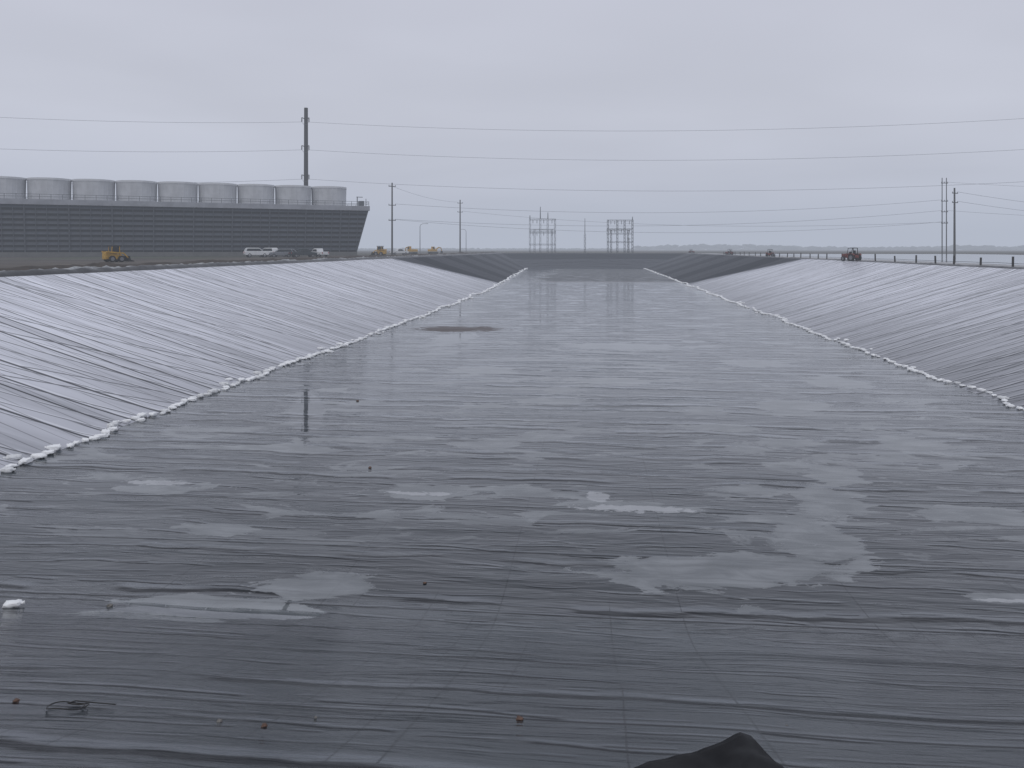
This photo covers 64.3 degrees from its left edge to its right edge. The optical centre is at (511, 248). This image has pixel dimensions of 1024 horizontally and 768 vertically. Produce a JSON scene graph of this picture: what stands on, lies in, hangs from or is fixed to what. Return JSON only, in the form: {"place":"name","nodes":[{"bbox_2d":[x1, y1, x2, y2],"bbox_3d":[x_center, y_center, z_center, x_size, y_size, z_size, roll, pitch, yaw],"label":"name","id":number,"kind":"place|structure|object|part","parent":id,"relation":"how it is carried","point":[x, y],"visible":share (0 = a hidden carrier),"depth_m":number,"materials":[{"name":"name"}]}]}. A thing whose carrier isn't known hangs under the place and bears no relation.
{"place":"outdoors","nodes":[
{"label":"outdoors","id":0,"kind":"place"},
{"bbox_2d":[0,252,497,267],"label":"gravel road","id":1,"kind":"structure","parent":0,"point":[68,263],"depth_m":110.77,"materials":[{"name":"grey gravel"}]},
{"bbox_2d":[102,245,132,261],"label":"compact loader","id":2,"kind":"object","parent":1,"relation":"on","point":[110,255],"visible":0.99,"depth_m":105.65,"materials":[{"name":"yellow paint"}]},
{"bbox_2d":[269,249,292,256],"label":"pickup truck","id":3,"kind":"object","parent":1,"relation":"on","point":[280,252],"visible":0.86,"depth_m":167.25,"materials":[{"name":"grey paint"}]},
{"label":"window","id":4,"kind":"part","parent":3,"relation":"part of","materials":[{"name":"glass"}]},
{"bbox_2d":[289,248,316,256],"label":"pickup truck","id":5,"kind":"object","parent":1,"relation":"on","point":[305,251],"visible":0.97,"depth_m":167.33,"materials":[{"name":"paint"}]},
{"bbox_2d":[312,248,328,256],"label":"pickup truck","id":6,"kind":"object","parent":1,"relation":"on","point":[319,251],"visible":0.68,"depth_m":175.03,"materials":[{"name":"white paint"}]},
{"bbox_2d":[369,246,386,255],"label":"compact loader","id":7,"kind":"object","parent":1,"relation":"on","point":[380,251],"visible":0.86,"depth_m":204.44,"materials":[{"name":"yellow paint"}]},
{"bbox_2d":[389,249,408,254],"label":"pickup truck","id":8,"kind":"object","parent":1,"relation":"on","point":[402,251],"visible":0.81,"depth_m":239.41,"materials":[{"name":"white paint"}]},
{"bbox_2d":[405,246,417,253],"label":"excavator","id":9,"kind":"object","parent":1,"relation":"on","point":[412,251],"visible":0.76,"depth_m":269.31,"materials":[{"name":"metal"}]},
{"bbox_2d":[428,247,442,253],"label":"excavator","id":10,"kind":"object","parent":1,"relation":"on","point":[432,249],"visible":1,"depth_m":299.74,"materials":[{"name":"yellow paint"}]},
{"bbox_2d":[0,249,1023,263],"bbox_3d":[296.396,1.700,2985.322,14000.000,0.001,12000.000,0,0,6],"label":"ground","id":11,"kind":"structure","parent":0,"point":[13,260],"depth_m":400.10,"materials":[{"name":"grey soil"}]},
{"bbox_2d":[0,176,369,256],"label":"cooling tower","id":12,"kind":"structure","parent":11,"relation":"on","point":[48,217],"depth_m":189.93,"materials":[{"name":"concrete"}]},
{"bbox_2d":[0,254,446,271],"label":"geotextile edge","id":13,"kind":"object","parent":11,"relation":"on","point":[76,267],"visible":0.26,"depth_m":71.29,"materials":[{"name":"grey fabric"}]},
{"bbox_2d":[0,252,495,270],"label":"earth berm","id":14,"kind":"structure","parent":11,"relation":"on","point":[102,264],"depth_m":79.37,"materials":[{"name":"soil"}]},
{"bbox_2d":[243,248,268,256],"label":"parked car","id":15,"kind":"object","parent":11,"relation":"on","point":[248,252],"visible":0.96,"depth_m":165.12,"materials":[{"name":"white paint"}]},
{"bbox_2d":[259,248,277,256],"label":"parked car","id":16,"kind":"object","parent":11,"relation":"on","point":[269,250],"visible":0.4,"depth_m":170.82,"materials":[{"name":"white paint"}]},
{"bbox_2d":[301,108,309,185],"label":"transmission pole","id":17,"kind":"object","parent":11,"relation":"on","point":[306,146],"visible":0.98,"depth_m":234.48,"materials":[{"name":"metal"}]},
{"bbox_2d":[1,117,271,122],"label":"power line","id":18,"kind":"object","parent":17,"relation":"attached to","point":[172,122],"visible":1,"depth_m":219.81,"materials":[{"name":"black metal"}]},
{"bbox_2d":[14,149,282,151],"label":"power line","id":19,"kind":"object","parent":17,"relation":"attached to","point":[123,151],"visible":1,"depth_m":213.34,"materials":[{"name":"black metal"}]},
{"bbox_2d":[312,179,1010,190],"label":"power line","id":20,"kind":"object","parent":17,"relation":"attached to","point":[602,190],"visible":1,"depth_m":220.87,"materials":[{"name":"black metal"}]},
{"bbox_2d":[315,118,1023,130],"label":"power line","id":21,"kind":"object","parent":17,"relation":"attached to","point":[695,130],"visible":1,"depth_m":216.51,"materials":[{"name":"black metal"}]},
{"bbox_2d":[317,149,1023,159],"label":"power line","id":22,"kind":"object","parent":17,"relation":"attached to","point":[743,159],"visible":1,"depth_m":214.87,"materials":[{"name":"black metal"}]},
{"bbox_2d":[389,183,395,254],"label":"utility pole","id":23,"kind":"object","parent":11,"relation":"on","point":[392,205],"visible":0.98,"depth_m":224.83,"materials":[{"name":"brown wood"}]},
{"bbox_2d":[393,219,934,232],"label":"power line","id":24,"kind":"object","parent":23,"relation":"attached to","point":[657,232],"visible":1,"depth_m":227.00,"materials":[{"name":"black metal"}]},
{"bbox_2d":[400,211,931,225],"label":"power line","id":25,"kind":"object","parent":23,"relation":"attached to","point":[667,225],"visible":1,"depth_m":227.46,"materials":[{"name":"black metal"}]},
{"bbox_2d":[402,200,935,212],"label":"power line","id":26,"kind":"object","parent":23,"relation":"attached to","point":[674,212],"visible":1,"depth_m":227.48,"materials":[{"name":"black metal"}]},
{"bbox_2d":[459,200,462,251],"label":"utility pole","id":27,"kind":"object","parent":11,"relation":"on","point":[460,229],"visible":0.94,"depth_m":299.86,"materials":[{"name":"brown wood"}]},
{"bbox_2d":[465,211,935,225],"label":"power line","id":28,"kind":"object","parent":27,"relation":"attached to","point":[697,225],"visible":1,"depth_m":262.50,"materials":[{"name":"black metal"}]},
{"bbox_2d":[0,253,1023,767],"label":"lined basin","id":29,"kind":"object","parent":11,"relation":"in","point":[620,509],"visible":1,"depth_m":21.71,"materials":[{"name":"black plastic"}]},
{"bbox_2d":[0,467,15,472],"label":"sandbag","id":30,"kind":"object","parent":29,"relation":"on","point":[7,469],"visible":1,"depth_m":25.78,"materials":[{"name":"white fabric"}]},
{"bbox_2d":[5,464,17,466],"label":"sandbag","id":31,"kind":"object","parent":29,"relation":"on","point":[12,465],"visible":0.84,"depth_m":26.27,"materials":[{"name":"white fabric"}]},
{"bbox_2d":[3,454,21,459],"bbox_3d":[-16.517,6.870,26.951,0.579,0.137,0.355,2,2,-35],"label":"sandbag","id":32,"kind":"object","parent":29,"relation":"on","point":[13,457],"visible":1,"depth_m":26.87,"materials":[{"name":"white fabric"}]},
{"bbox_2d":[2,599,24,607],"bbox_3d":[-9.477,6.740,15.509,0.383,0.101,0.246,0,0,-17],"label":"sandbag","id":33,"kind":"object","parent":29,"relation":"on","point":[12,603],"visible":1,"depth_m":15.45,"materials":[{"name":"white fabric"}]},
{"bbox_2d":[18,457,32,464],"bbox_3d":[-16.058,6.981,26.853,0.329,0.151,0.560,-3,3,4],"label":"sandbag","id":34,"kind":"object","parent":29,"relation":"on","point":[23,460],"visible":1,"depth_m":26.78,"materials":[{"name":"white fabric"}]},
{"bbox_2d":[31,453,46,458],"bbox_3d":[-15.982,6.980,27.522,0.573,0.140,0.358,-2,3,9],"label":"sandbag","id":35,"kind":"object","parent":29,"relation":"on","point":[38,455],"visible":0.97,"depth_m":27.42,"materials":[{"name":"white fabric"}]},
{"bbox_2d":[42,450,53,454],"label":"sandbag","id":36,"kind":"object","parent":29,"relation":"on","point":[47,452],"visible":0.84,"depth_m":27.95,"materials":[{"name":"white fabric"}]},
{"bbox_2d":[44,444,61,450],"bbox_3d":[-16.078,6.940,28.544,0.582,0.164,0.342,0,2,-4],"label":"sandbag","id":37,"kind":"object","parent":29,"relation":"on","point":[55,447],"visible":0.95,"depth_m":28.43,"materials":[{"name":"white fabric"}]},
{"bbox_2d":[66,443,73,447],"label":"sandbag","id":38,"kind":"object","parent":29,"relation":"on","point":[70,445],"visible":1,"depth_m":28.97,"materials":[{"name":"white fabric"}]},
{"bbox_2d":[46,700,115,709],"bbox_3d":[-4.394,4.645,8.277,0.632,0.031,0.388,0,-19,6],"label":"wire loop","id":39,"kind":"object","parent":29,"relation":"on","point":[77,703],"visible":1,"depth_m":8.39,"materials":[{"name":"black metal"}]},
{"bbox_2d":[89,436,99,439],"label":"sandbag","id":40,"kind":"object","parent":29,"relation":"on","point":[94,437],"visible":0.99,"depth_m":30.21,"materials":[{"name":"white fabric"}]},
{"bbox_2d":[94,433,109,437],"bbox_3d":[-15.440,7.018,30.656,0.585,0.145,0.344,-2,-2,-43],"label":"sandbag","id":41,"kind":"object","parent":29,"relation":"on","point":[104,435],"visible":0.88,"depth_m":30.59,"materials":[{"name":"white fabric"}]},
{"bbox_2d":[101,429,110,433],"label":"sandbag","id":42,"kind":"object","parent":29,"relation":"on","point":[107,431],"visible":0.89,"depth_m":31.16,"materials":[{"name":"white fabric"}]},
{"bbox_2d":[106,422,118,427],"bbox_3d":[-15.733,6.920,32.074,0.365,0.178,0.595,3,-2,2],"label":"sandbag","id":43,"kind":"object","parent":29,"relation":"on","point":[113,424],"visible":0.98,"depth_m":31.96,"materials":[{"name":"white fabric"}]},
{"bbox_2d":[107,427,118,430],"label":"sandbag","id":44,"kind":"object","parent":29,"relation":"on","point":[113,428],"visible":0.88,"depth_m":31.61,"materials":[{"name":"white fabric"}]},
{"bbox_2d":[130,416,139,419],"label":"sandbag","id":45,"kind":"object","parent":29,"relation":"on","point":[135,417],"visible":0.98,"depth_m":33.50,"materials":[{"name":"white fabric"}]},
{"bbox_2d":[136,412,146,417],"bbox_3d":[-15.459,6.930,34.040,0.379,0.195,0.591,1,-1,-4],"label":"sandbag","id":46,"kind":"object","parent":29,"relation":"on","point":[142,415],"visible":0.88,"depth_m":33.91,"materials":[{"name":"white fabric"}]},
{"bbox_2d":[148,412,156,416],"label":"sandbag","id":47,"kind":"object","parent":29,"relation":"on","point":[152,414],"visible":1,"depth_m":34.41,"materials":[{"name":"white fabric"}]},
{"bbox_2d":[160,409,170,412],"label":"sandbag","id":48,"kind":"object","parent":29,"relation":"on","point":[165,410],"visible":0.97,"depth_m":35.31,"materials":[{"name":"white fabric"}]},
{"bbox_2d":[170,403,180,406],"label":"sandbag","id":49,"kind":"object","parent":29,"relation":"on","point":[177,404],"visible":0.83,"depth_m":36.48,"materials":[{"name":"white fabric"}]},
{"bbox_2d":[188,397,196,400],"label":"sandbag","id":50,"kind":"object","parent":29,"relation":"on","point":[192,399],"visible":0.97,"depth_m":37.87,"materials":[{"name":"white fabric"}]},
{"bbox_2d":[207,388,217,393],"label":"sandbag","id":51,"kind":"object","parent":29,"relation":"on","point":[212,391],"visible":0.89,"depth_m":39.85,"materials":[{"name":"white fabric"}]},
{"bbox_2d":[0,252,496,276],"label":"liner edge","id":52,"kind":"object","parent":29,"relation":"on","point":[30,272],"visible":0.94,"depth_m":68.71,"materials":[{"name":"black plastic"}]},
{"bbox_2d":[451,268,746,306],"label":"distant sandbags","id":53,"kind":"object","parent":29,"relation":"on","point":[510,276],"visible":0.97,"depth_m":135.90,"materials":[{"name":"white fabric"}]},
{"bbox_2d":[634,732,783,767],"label":"liner flap","id":54,"kind":"object","parent":29,"relation":"on","point":[740,750],"visible":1,"depth_m":6.72,"materials":[{"name":"black plastic"}]},
{"bbox_2d":[688,253,1023,268],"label":"liner edge","id":55,"kind":"object","parent":29,"relation":"on","point":[1005,267],"visible":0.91,"depth_m":93.47,"materials":[{"name":"black plastic"}]},
{"bbox_2d":[997,396,1008,398],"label":"sandbag","id":56,"kind":"object","parent":29,"relation":"on","point":[1002,397],"visible":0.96,"depth_m":37.81,"materials":[{"name":"white fabric"}]},
{"bbox_2d":[529,207,555,252],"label":"substation gantry","id":57,"kind":"object","parent":11,"relation":"on","point":[539,232],"visible":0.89,"depth_m":345.35,"materials":[{"name":"grey metal"}]},
{"bbox_2d":[606,217,632,252],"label":"substation gantry","id":58,"kind":"object","parent":11,"relation":"on","point":[621,229],"visible":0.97,"depth_m":345.34,"materials":[{"name":"grey metal"}]},
{"bbox_2d":[358,244,1023,249],"bbox_3d":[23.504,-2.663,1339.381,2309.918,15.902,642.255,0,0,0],"label":"distant trees","id":59,"kind":"object","parent":11,"relation":"on","point":[755,247],"visible":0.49,"depth_m":1419.76,"materials":[{"name":"grey plant"}]},
{"bbox_2d":[722,252,1017,266],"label":"pipe fence","id":60,"kind":"object","parent":11,"relation":"on","point":[934,260],"visible":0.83,"depth_m":97.78,"materials":[{"name":"grey metal"}]},
{"bbox_2d":[941,178,947,254],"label":"utility pole","id":61,"kind":"object","parent":11,"relation":"on","point":[946,211],"visible":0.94,"depth_m":229.87,"materials":[{"name":"grey wood"}]},
{"bbox_2d":[952,188,957,255],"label":"utility pole","id":62,"kind":"object","parent":11,"relation":"on","point":[954,232],"visible":0.95,"depth_m":199.81,"materials":[{"name":"brown wood"}]},
{"bbox_2d":[0,0,1023,248],"label":"sky","id":63,"kind":"structure","parent":0,"point":[625,87],"materials":[{"name":"grey"}]},
{"bbox_2d":[698,253,1023,266],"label":"gravel track","id":64,"kind":"structure","parent":0,"point":[898,261],"depth_m":110.77,"materials":[{"name":"grey gravel"}]},
{"bbox_2d":[725,249,733,254],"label":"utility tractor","id":65,"kind":"object","parent":64,"relation":"on","point":[729,253],"visible":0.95,"depth_m":224.56,"materials":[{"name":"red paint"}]},
{"bbox_2d":[766,249,774,256],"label":"utility tractor","id":66,"kind":"object","parent":64,"relation":"on","point":[770,253],"visible":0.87,"depth_m":171.43,"materials":[{"name":"red paint"}]},
{"bbox_2d":[841,248,861,260],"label":"utility tractor","id":67,"kind":"object","parent":64,"relation":"on","point":[850,256],"visible":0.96,"depth_m":112.86,"materials":[{"name":"red paint"}]},
{"bbox_2d":[741,254,1023,264],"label":"pond water","id":68,"kind":"structure","parent":0,"point":[999,258],"depth_m":162.55,"materials":[{"name":"grey liquid"}]}
]}

